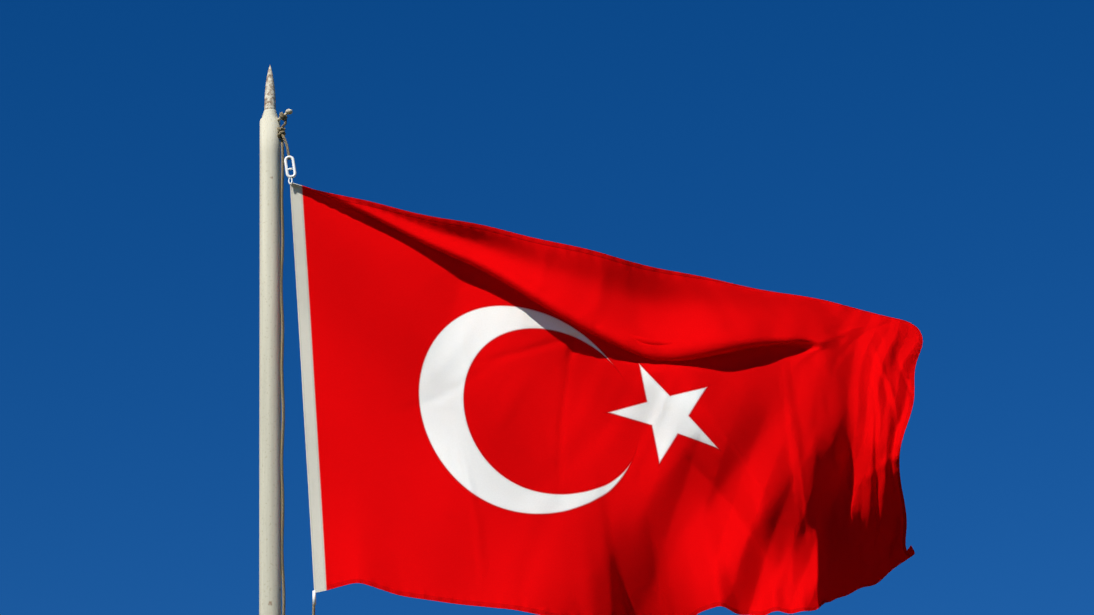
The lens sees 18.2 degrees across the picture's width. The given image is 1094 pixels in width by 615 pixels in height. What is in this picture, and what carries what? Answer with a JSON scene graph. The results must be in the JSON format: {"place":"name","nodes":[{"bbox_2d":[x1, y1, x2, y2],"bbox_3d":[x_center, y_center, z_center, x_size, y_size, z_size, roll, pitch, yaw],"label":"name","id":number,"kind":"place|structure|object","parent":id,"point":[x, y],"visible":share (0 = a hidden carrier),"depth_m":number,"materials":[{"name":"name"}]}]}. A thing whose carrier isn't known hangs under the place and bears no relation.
{"place":"outdoors","nodes":[
{"label":"outdoors","id":0,"kind":"place"},
{"bbox_2d":[0,0,1093,614],"label":"sky","id":1,"kind":"structure","parent":0,"point":[928,165],"materials":[{"name":"blue"}]},
{"bbox_2d":[259,66,922,614],"bbox_3d":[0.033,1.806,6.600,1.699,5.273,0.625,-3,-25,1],"label":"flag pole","id":2,"kind":"object","parent":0,"point":[501,418],"visible":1,"depth_m":7.20,"materials":[{"name":"painted metal"},{"name":"rope"},{"name":"cloth"}]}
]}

